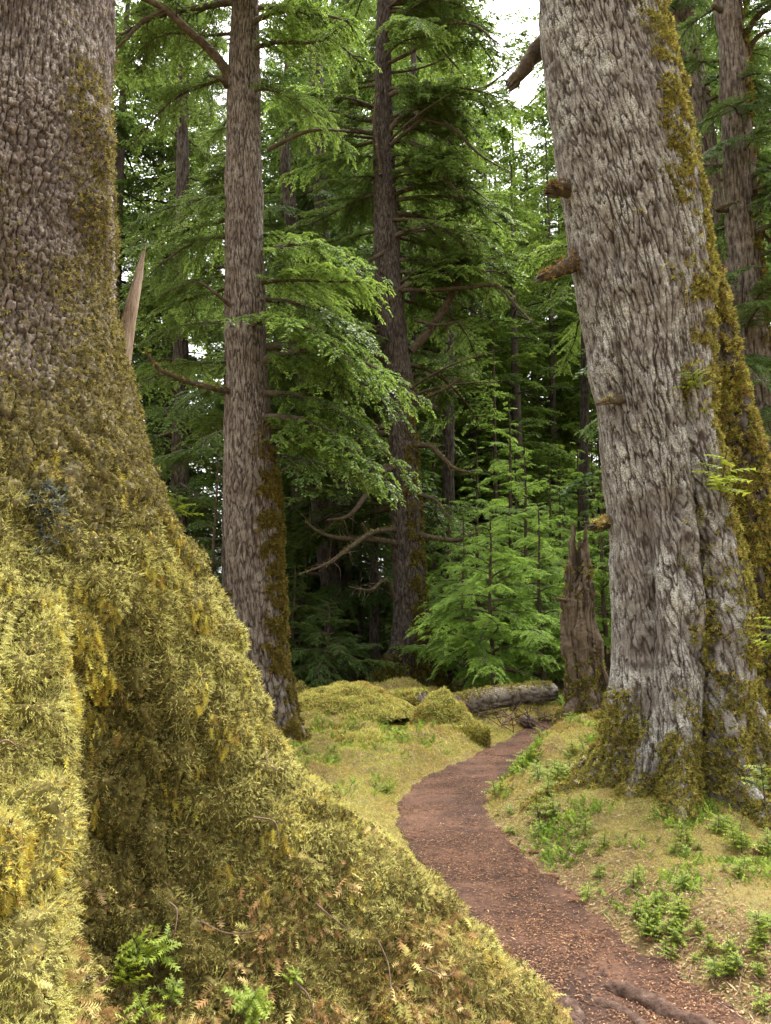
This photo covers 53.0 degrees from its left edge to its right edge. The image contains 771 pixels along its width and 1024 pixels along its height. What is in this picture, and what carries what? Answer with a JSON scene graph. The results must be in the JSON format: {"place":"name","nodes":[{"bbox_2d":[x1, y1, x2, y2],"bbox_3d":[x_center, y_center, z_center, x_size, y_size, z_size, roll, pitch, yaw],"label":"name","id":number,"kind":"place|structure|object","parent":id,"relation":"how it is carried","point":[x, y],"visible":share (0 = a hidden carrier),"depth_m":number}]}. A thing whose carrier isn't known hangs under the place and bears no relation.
{"place":"outdoors","nodes":[
{"label":"outdoors","id":0,"kind":"place"},
{"bbox_2d":[111,0,770,576],"label":"sky","id":1,"kind":"structure","parent":0,"point":[524,96]},
{"bbox_2d":[286,625,770,1023],"bbox_3d":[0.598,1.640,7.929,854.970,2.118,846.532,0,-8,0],"label":"forest floor","id":2,"kind":"structure","parent":0,"point":[639,812],"depth_m":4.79},
{"bbox_2d":[111,0,166,424],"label":"hemlock tree","id":3,"kind":"object","parent":2,"relation":"on","point":[141,168],"visible":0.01,"depth_m":34.30},
{"bbox_2d":[113,72,166,374],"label":"hemlock tree","id":4,"kind":"object","parent":2,"relation":"on","point":[121,131],"visible":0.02,"depth_m":25.87},
{"bbox_2d":[111,0,221,535],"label":"hemlock tree","id":5,"kind":"object","parent":2,"relation":"on","point":[120,113],"visible":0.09,"depth_m":26.46},
{"bbox_2d":[116,0,226,548],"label":"hemlock tree","id":6,"kind":"object","parent":2,"relation":"on","point":[180,485],"visible":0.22,"depth_m":17.93},
{"bbox_2d":[122,16,225,467],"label":"hemlock tree","id":7,"kind":"object","parent":2,"relation":"on","point":[202,348],"visible":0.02,"depth_m":52.88},
{"bbox_2d":[135,8,231,589],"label":"hemlock tree","id":8,"kind":"object","parent":2,"relation":"on","point":[216,173],"visible":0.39,"depth_m":13.87},
{"bbox_2d":[165,444,221,572],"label":"young hemlock","id":9,"kind":"object","parent":2,"relation":"on","point":[190,522],"visible":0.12,"depth_m":18.12},
{"bbox_2d":[113,0,288,578],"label":"hemlock tree","id":10,"kind":"object","parent":2,"relation":"on","point":[169,147],"visible":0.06,"depth_m":26.85},
{"bbox_2d":[184,448,222,587],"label":"young hemlock","id":11,"kind":"object","parent":2,"relation":"on","point":[197,523],"visible":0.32,"depth_m":15.01},
{"bbox_2d":[188,452,221,574],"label":"young hemlock","id":12,"kind":"object","parent":2,"relation":"on","point":[218,557],"visible":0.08,"depth_m":23.13},
{"bbox_2d":[112,0,435,742],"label":"hemlock tree","id":13,"kind":"object","parent":2,"relation":"on","point":[255,531],"visible":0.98,"depth_m":9.77},
{"bbox_2d":[199,0,366,495],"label":"hemlock tree","id":14,"kind":"object","parent":2,"relation":"on","point":[263,122],"depth_m":48.01},
{"bbox_2d":[0,0,574,1023],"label":"spruce tree","id":15,"kind":"object","parent":2,"relation":"on","point":[142,782],"visible":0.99,"depth_m":2.42},
{"bbox_2d":[106,956,152,1000],"bbox_3d":[-0.702,1.274,2.108,0.137,0.105,0.160,11,-41,-8],"label":"hemlock seedling","id":16,"kind":"object","parent":15,"relation":"on","point":[127,981],"visible":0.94,"depth_m":2.10},
{"bbox_2d":[111,922,168,971],"bbox_3d":[-0.694,1.240,2.180,0.189,0.119,0.162,-27,10,-13],"label":"hemlock seedling","id":17,"kind":"object","parent":15,"relation":"on","point":[140,949],"visible":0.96,"depth_m":2.16},
{"bbox_2d":[123,986,165,1023],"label":"hemlock seedling","id":18,"kind":"object","parent":15,"relation":"on","point":[141,1004],"visible":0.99,"depth_m":2.02},
{"bbox_2d":[123,923,183,975],"bbox_3d":[-0.617,1.243,2.162,0.146,0.136,0.178,20,2,31],"label":"hemlock seedling","id":19,"kind":"object","parent":15,"relation":"on","point":[167,960],"visible":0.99,"depth_m":2.16},
{"bbox_2d":[153,973,183,1007],"bbox_3d":[-0.586,1.325,2.127,0.094,0.085,0.099,24,6,28],"label":"hemlock seedling","id":20,"kind":"object","parent":15,"relation":"on","point":[175,992],"visible":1,"depth_m":2.12},
{"bbox_2d":[166,492,203,516],"bbox_3d":[-2.164,-0.040,8.041,0.592,0.357,0.487,8,-10,-35],"label":"hemlock seedling","id":21,"kind":"object","parent":15,"relation":"attached to","point":[178,509],"visible":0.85,"depth_m":8.09},
{"bbox_2d":[221,982,270,1023],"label":"hemlock seedling","id":22,"kind":"object","parent":15,"relation":"on","point":[241,1003],"visible":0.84,"depth_m":2.13},
{"bbox_2d":[235,985,274,1023],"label":"hemlock seedling","id":23,"kind":"object","parent":15,"relation":"on","point":[255,1009],"visible":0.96,"depth_m":2.12},
{"bbox_2d":[281,965,302,987],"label":"hemlock seedling","id":24,"kind":"object","parent":15,"relation":"on","point":[298,979],"visible":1,"depth_m":2.24},
{"bbox_2d":[159,0,431,624],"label":"hemlock tree","id":25,"kind":"object","parent":2,"relation":"on","point":[268,133],"visible":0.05,"depth_m":25.05},
{"bbox_2d":[162,0,440,675],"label":"hemlock tree","id":26,"kind":"object","parent":2,"relation":"on","point":[289,73],"visible":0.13,"depth_m":21.75},
{"bbox_2d":[280,472,332,687],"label":"young hemlock","id":27,"kind":"object","parent":2,"relation":"on","point":[292,643],"visible":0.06,"depth_m":15.71},
{"bbox_2d":[285,563,350,682],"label":"young hemlock","id":28,"kind":"object","parent":2,"relation":"on","point":[294,610],"visible":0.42,"depth_m":15.20},
{"bbox_2d":[288,574,347,686],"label":"young hemlock","id":29,"kind":"object","parent":2,"relation":"on","point":[298,635],"visible":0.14,"depth_m":16.65},
{"bbox_2d":[282,470,358,676],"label":"young hemlock","id":30,"kind":"object","parent":2,"relation":"on","point":[308,565],"visible":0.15,"depth_m":19.24},
{"bbox_2d":[263,129,390,682],"bbox_3d":[-1.607,-2.567,19.095,5.016,14.600,4.677,0,-8,0],"label":"hemlock tree","id":31,"kind":"object","parent":2,"relation":"on","point":[329,575],"visible":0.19,"depth_m":18.52},
{"bbox_2d":[333,729,351,742],"bbox_3d":[-0.463,2.709,8.952,0.862,0.440,0.816,0,-8,0],"label":"moss hummock","id":32,"kind":"object","parent":2,"relation":"on","point":[340,735],"visible":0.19,"depth_m":8.88},
{"bbox_2d":[296,484,391,661],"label":"young hemlock","id":33,"kind":"object","parent":2,"relation":"on","point":[380,553],"visible":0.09,"depth_m":20.82},
{"bbox_2d":[260,0,429,626],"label":"hemlock tree","id":34,"kind":"object","parent":2,"relation":"on","point":[420,413],"visible":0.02,"depth_m":31.94},
{"bbox_2d":[263,0,430,438],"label":"hemlock tree","id":35,"kind":"object","parent":2,"relation":"on","point":[268,340],"depth_m":43.46},
{"bbox_2d":[290,600,408,688],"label":"young hemlock","id":36,"kind":"object","parent":2,"relation":"on","point":[318,666],"visible":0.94,"depth_m":13.94},
{"bbox_2d":[307,533,392,680],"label":"young hemlock","id":37,"kind":"object","parent":2,"relation":"on","point":[360,629],"visible":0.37,"depth_m":18.01},
{"bbox_2d":[297,680,414,721],"bbox_3d":[-0.553,2.581,10.750,2.112,0.489,1.852,0,-8,0],"label":"moss hummock","id":38,"kind":"object","parent":2,"relation":"on","point":[347,699],"visible":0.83,"depth_m":10.28},
{"bbox_2d":[263,29,452,679],"bbox_3d":[-1.151,-4.502,19.706,5.724,18.601,5.683,0,-8,0],"label":"hemlock tree","id":39,"kind":"object","parent":2,"relation":"on","point":[345,565],"visible":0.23,"depth_m":19.17},
{"bbox_2d":[264,0,457,556],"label":"hemlock tree","id":40,"kind":"object","parent":2,"relation":"on","point":[422,436],"visible":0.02,"depth_m":28.71},
{"bbox_2d":[342,725,394,748],"bbox_3d":[-0.191,2.626,8.703,1.166,0.420,0.985,0,-8,0],"label":"moss hummock","id":41,"kind":"object","parent":2,"relation":"on","point":[366,734],"visible":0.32,"depth_m":8.62},
{"bbox_2d":[361,558,392,646],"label":"young hemlock","id":42,"kind":"object","parent":2,"relation":"on","point":[385,622],"visible":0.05,"depth_m":22.00},
{"bbox_2d":[331,246,429,680],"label":"hemlock tree","id":43,"kind":"object","parent":2,"relation":"on","point":[374,622],"visible":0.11,"depth_m":17.40},
{"bbox_2d":[219,0,542,691],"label":"hemlock tree","id":44,"kind":"object","parent":2,"relation":"on","point":[429,24],"visible":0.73,"depth_m":16.80},
{"bbox_2d":[304,723,493,747],"bbox_3d":[0.044,2.769,9.446,2.510,0.394,0.674,0,-8,0],"label":"mossy log","id":45,"kind":"object","parent":2,"relation":"on","point":[479,734],"visible":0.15,"depth_m":9.24},
{"bbox_2d":[384,687,429,706],"bbox_3d":[-0.415,2.920,11.696,2.241,0.650,1.527,0,-8,0],"label":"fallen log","id":46,"kind":"object","parent":2,"relation":"on","point":[414,696],"visible":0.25,"depth_m":11.15},
{"bbox_2d":[365,36,475,455],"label":"hemlock tree","id":47,"kind":"object","parent":2,"relation":"on","point":[412,74],"visible":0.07,"depth_m":27.33},
{"bbox_2d":[355,0,511,625],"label":"hemlock tree","id":48,"kind":"object","parent":2,"relation":"on","point":[393,84],"visible":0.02,"depth_m":49.52},
{"bbox_2d":[367,7,524,570],"bbox_3d":[1.868,-12.835,40.790,12.245,39.396,11.178,2,-8,-12],"label":"hemlock tree","id":49,"kind":"object","parent":2,"relation":"on","point":[427,362],"visible":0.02,"depth_m":39.62},
{"bbox_2d":[381,495,511,685],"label":"young hemlock","id":50,"kind":"object","parent":2,"relation":"on","point":[457,668],"visible":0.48,"depth_m":16.83},
{"bbox_2d":[423,408,470,634],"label":"young hemlock","id":51,"kind":"object","parent":2,"relation":"on","point":[433,563],"visible":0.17,"depth_m":28.50},
{"bbox_2d":[408,686,494,736],"bbox_3d":[0.731,2.794,9.977,1.614,1.099,1.507,0,-8,0],"label":"moss hummock","id":52,"kind":"object","parent":2,"relation":"on","point":[441,705],"visible":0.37,"depth_m":9.81},
{"bbox_2d":[391,516,522,691],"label":"young hemlock","id":53,"kind":"object","parent":2,"relation":"on","point":[434,653],"visible":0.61,"depth_m":14.95},
{"bbox_2d":[406,35,507,679],"bbox_3d":[1.909,-5.163,22.187,3.514,20.601,3.740,0,-8,0],"label":"hemlock tree","id":54,"kind":"object","parent":2,"relation":"on","point":[448,486],"visible":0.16,"depth_m":21.63},
{"bbox_2d":[372,1,548,508],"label":"hemlock tree","id":55,"kind":"object","parent":2,"relation":"on","point":[505,147],"depth_m":47.94},
{"bbox_2d":[381,57,544,472],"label":"hemlock tree","id":56,"kind":"object","parent":2,"relation":"on","point":[523,145],"depth_m":54.45},
{"bbox_2d":[379,137,553,606],"bbox_3d":[3.723,-5.363,33.298,7.116,22.793,7.744,-5,-9,30],"label":"hemlock tree","id":57,"kind":"object","parent":2,"relation":"on","point":[504,364],"visible":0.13,"depth_m":32.71},
{"bbox_2d":[360,0,575,625],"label":"hemlock tree","id":58,"kind":"object","parent":2,"relation":"on","point":[504,132],"visible":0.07,"depth_m":34.09},
{"bbox_2d":[426,497,518,665],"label":"young hemlock","id":59,"kind":"object","parent":2,"relation":"on","point":[430,578],"visible":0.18,"depth_m":22.64},
{"bbox_2d":[404,510,564,705],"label":"young hemlock","id":60,"kind":"object","parent":2,"relation":"on","point":[487,631],"visible":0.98,"depth_m":13.30},
{"bbox_2d":[430,438,543,666],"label":"young hemlock","id":61,"kind":"object","parent":2,"relation":"on","point":[478,502],"visible":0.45,"depth_m":20.05},
{"bbox_2d":[454,337,548,645],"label":"young hemlock","id":62,"kind":"object","parent":2,"relation":"on","point":[495,458],"visible":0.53,"depth_m":27.77},
{"bbox_2d":[452,680,558,712],"bbox_3d":[1.679,2.762,11.475,1.979,0.496,1.345,0,-8,0],"label":"fallen log","id":63,"kind":"object","parent":2,"relation":"on","point":[513,694],"visible":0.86,"depth_m":11.47},
{"bbox_2d":[451,397,566,680],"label":"young hemlock","id":64,"kind":"object","parent":2,"relation":"on","point":[511,484],"visible":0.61,"depth_m":18.43},
{"bbox_2d":[465,696,555,732],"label":"dead twigs","id":65,"kind":"object","parent":2,"relation":"on","point":[511,718],"visible":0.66,"depth_m":10.65},
{"bbox_2d":[462,501,565,685],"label":"young hemlock","id":66,"kind":"object","parent":2,"relation":"on","point":[555,613],"visible":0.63,"depth_m":14.98},
{"bbox_2d":[454,171,576,606],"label":"hemlock tree","id":67,"kind":"object","parent":2,"relation":"on","point":[489,183],"visible":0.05,"depth_m":39.29},
{"bbox_2d":[427,165,608,636],"bbox_3d":[5.272,-4.413,30.778,7.360,20.693,6.822,-7,-11,41],"label":"hemlock tree","id":68,"kind":"object","parent":2,"relation":"on","point":[514,379],"visible":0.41,"depth_m":30.72},
{"bbox_2d":[472,456,563,680],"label":"young hemlock","id":69,"kind":"object","parent":2,"relation":"on","point":[515,503],"visible":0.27,"depth_m":21.47},
{"bbox_2d":[479,445,567,683],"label":"young hemlock","id":70,"kind":"object","parent":2,"relation":"on","point":[533,539],"visible":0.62,"depth_m":17.15},
{"bbox_2d":[514,703,538,728],"bbox_3d":[2.043,3.018,11.589,0.360,0.334,1.492,0,-8,0],"label":"rock","id":71,"kind":"object","parent":2,"relation":"on","point":[532,715],"visible":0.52,"depth_m":10.97},
{"bbox_2d":[284,711,770,943],"bbox_3d":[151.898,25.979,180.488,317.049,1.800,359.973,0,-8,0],"label":"green sprigs","id":72,"kind":"object","parent":2,"relation":"on","point":[549,828],"visible":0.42,"depth_m":5.12},
{"bbox_2d":[498,124,557,439],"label":"hemlock tree","id":73,"kind":"object","parent":2,"relation":"on","point":[515,144],"visible":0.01,"depth_m":55.48},
{"bbox_2d":[526,760,549,775],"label":"hemlock seedling","id":74,"kind":"object","parent":2,"relation":"on","point":[537,766],"visible":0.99,"depth_m":6.19},
{"bbox_2d":[479,7,597,531],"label":"hemlock tree","id":75,"kind":"object","parent":2,"relation":"on","point":[542,122],"visible":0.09,"depth_m":50.18},
{"bbox_2d":[471,463,610,686],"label":"young hemlock","id":76,"kind":"object","parent":2,"relation":"on","point":[547,594],"visible":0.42,"depth_m":18.30},
{"bbox_2d":[492,163,597,563],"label":"hemlock tree","id":77,"kind":"object","parent":2,"relation":"on","point":[526,181],"visible":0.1,"depth_m":46.02},
{"bbox_2d":[488,126,608,596],"bbox_3d":[7.351,-5.748,34.129,6.160,23.786,6.108,-2,-8,12],"label":"hemlock tree","id":78,"kind":"object","parent":2,"relation":"on","point":[552,394],"visible":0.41,"depth_m":34.33},
{"bbox_2d":[527,439,570,605],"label":"young hemlock","id":79,"kind":"object","parent":2,"relation":"on","point":[553,512],"visible":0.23,"depth_m":31.42},
{"bbox_2d":[502,60,597,464],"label":"hemlock tree","id":80,"kind":"object","parent":2,"relation":"on","point":[538,166],"visible":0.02,"depth_m":51.65},
{"bbox_2d":[491,70,610,629],"bbox_3d":[10.485,-12.468,38.105,13.902,39.133,12.886,5,-10,-33],"label":"hemlock tree","id":81,"kind":"object","parent":2,"relation":"on","point":[573,309],"visible":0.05,"depth_m":38.22},
{"bbox_2d":[514,136,588,541],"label":"hemlock tree","id":82,"kind":"object","parent":2,"relation":"on","point":[584,414],"visible":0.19,"depth_m":24.94},
{"bbox_2d":[535,469,606,615],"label":"young hemlock","id":83,"kind":"object","parent":2,"relation":"on","point":[567,514],"visible":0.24,"depth_m":26.72},
{"bbox_2d":[536,474,610,632],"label":"young hemlock","id":84,"kind":"object","parent":2,"relation":"on","point":[553,509],"visible":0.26,"depth_m":22.57},
{"bbox_2d":[539,462,610,680],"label":"young hemlock","id":85,"kind":"object","parent":2,"relation":"on","point":[602,584],"visible":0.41,"depth_m":14.84},
{"bbox_2d":[546,441,610,660],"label":"young hemlock","id":86,"kind":"object","parent":2,"relation":"on","point":[578,521],"visible":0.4,"depth_m":20.46},
{"bbox_2d":[549,520,609,725],"bbox_3d":[3.270,1.764,11.414,2.328,3.438,1.781,0,-8,0],"label":"broken snag","id":87,"kind":"object","parent":2,"relation":"on","point":[586,678],"visible":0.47,"depth_m":11.66},
{"bbox_2d":[554,421,610,635],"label":"young hemlock","id":88,"kind":"object","parent":2,"relation":"on","point":[593,497],"visible":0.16,"depth_m":27.76},
{"bbox_2d":[619,869,646,888],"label":"hemlock seedling","id":89,"kind":"object","parent":2,"relation":"on","point":[635,878],"visible":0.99,"depth_m":4.05},
{"bbox_2d":[505,0,770,832],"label":"leaning giant tree","id":90,"kind":"object","parent":2,"relation":"on","point":[685,720],"visible":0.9,"depth_m":6.07},
{"bbox_2d":[673,369,709,397],"bbox_3d":[2.359,-0.979,5.898,0.282,0.218,0.298,-10,9,45],"label":"hemlock seedling","id":91,"kind":"object","parent":90,"relation":"attached to","point":[693,382],"visible":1,"depth_m":5.89},
{"bbox_2d":[692,452,755,511],"bbox_3d":[2.493,-0.227,5.763,0.741,0.448,0.459,12,-5,-44],"label":"hemlock seedling","id":92,"kind":"object","parent":90,"relation":"attached to","point":[719,485],"visible":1,"depth_m":5.74},
{"bbox_2d":[741,763,770,803],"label":"hemlock seedling","id":93,"kind":"object","parent":90,"relation":"on","point":[762,783],"visible":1,"depth_m":4.82},
{"bbox_2d":[748,612,770,651],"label":"hemlock seedling","id":94,"kind":"object","parent":90,"relation":"attached to","point":[768,645],"visible":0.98,"depth_m":5.54},
{"bbox_2d":[633,913,660,937],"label":"hemlock seedling","id":95,"kind":"object","parent":2,"relation":"on","point":[643,925],"visible":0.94,"depth_m":3.63},
{"bbox_2d":[551,0,770,624],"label":"hemlock tree","id":96,"kind":"object","parent":2,"relation":"on","point":[579,482],"depth_m":20.17},
{"bbox_2d":[576,0,770,470],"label":"hemlock tree","id":97,"kind":"object","parent":2,"relation":"on","point":[703,99],"visible":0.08,"depth_m":14.42},
{"bbox_2d":[666,903,690,922],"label":"hemlock seedling","id":98,"kind":"object","parent":2,"relation":"on","point":[680,912],"visible":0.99,"depth_m":3.60},
{"bbox_2d":[667,892,692,911],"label":"hemlock seedling","id":99,"kind":"object","parent":2,"relation":"on","point":[676,902],"visible":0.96,"depth_m":3.65},
{"bbox_2d":[668,921,692,946],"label":"hemlock seedling","id":100,"kind":"object","parent":2,"relation":"on","point":[683,930],"visible":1,"depth_m":3.48},
{"bbox_2d":[668,874,700,889],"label":"hemlock seedling","id":101,"kind":"object","parent":2,"relation":"on","point":[685,881],"visible":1,"depth_m":3.82},
{"bbox_2d":[700,955,728,979],"bbox_3d":[1.359,1.894,3.194,0.118,0.119,0.124,-7,6,11],"label":"hemlock seedling","id":102,"kind":"object","parent":2,"relation":"on","point":[713,965],"visible":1,"depth_m":3.19},
{"bbox_2d":[704,812,729,832],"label":"hemlock seedling","id":103,"kind":"object","parent":2,"relation":"on","point":[716,822],"visible":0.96,"depth_m":4.73},
{"bbox_2d":[676,0,770,483],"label":"hemlock tree","id":104,"kind":"object","parent":2,"relation":"on","point":[741,105],"visible":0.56,"depth_m":10.56},
{"bbox_2d":[718,824,744,846],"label":"hemlock seedling","id":105,"kind":"object","parent":2,"relation":"on","point":[730,832],"visible":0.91,"depth_m":4.50},
{"bbox_2d":[694,0,770,262],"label":"hemlock tree","id":106,"kind":"object","parent":2,"relation":"on","point":[764,150],"visible":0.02,"depth_m":19.20},
{"bbox_2d":[722,950,745,968],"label":"hemlock seedling","id":107,"kind":"object","parent":2,"relation":"on","point":[736,959],"visible":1,"depth_m":3.21},
{"bbox_2d":[715,0,770,298],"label":"hemlock tree","id":108,"kind":"object","parent":2,"relation":"on","point":[768,44],"visible":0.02,"depth_m":25.55},
{"bbox_2d":[729,830,758,853],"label":"hemlock seedling","id":109,"kind":"object","parent":2,"relation":"on","point":[739,844],"visible":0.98,"depth_m":4.42},
{"bbox_2d":[746,909,770,927],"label":"hemlock seedling","id":110,"kind":"object","parent":2,"relation":"on","point":[761,921],"visible":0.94,"depth_m":3.36},
{"bbox_2d":[749,985,770,1005],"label":"hemlock seedling","id":111,"kind":"object","parent":2,"relation":"on","point":[765,998],"visible":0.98,"depth_m":3.01},
{"bbox_2d":[753,827,770,849],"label":"hemlock seedling","id":112,"kind":"object","parent":2,"relation":"on","point":[768,833],"visible":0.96,"depth_m":4.35},
{"bbox_2d":[396,719,745,1023],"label":"forest path","id":113,"kind":"structure","parent":0,"point":[477,769],"depth_m":4.32},
{"bbox_2d":[555,995,585,1023],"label":"root","id":114,"kind":"object","parent":113,"relation":"attached to","point":[577,1015],"visible":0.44,"depth_m":2.96},
{"bbox_2d":[395,719,770,1023],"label":"needle litter","id":115,"kind":"object","parent":113,"relation":"on","point":[623,1016],"visible":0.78,"depth_m":3.84},
{"bbox_2d":[587,993,646,1023],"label":"root","id":116,"kind":"object","parent":113,"relation":"attached to","point":[614,1005],"visible":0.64,"depth_m":3.03},
{"bbox_2d":[602,981,716,1023],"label":"root","id":117,"kind":"object","parent":113,"relation":"on","point":[658,1004],"visible":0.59,"depth_m":3.03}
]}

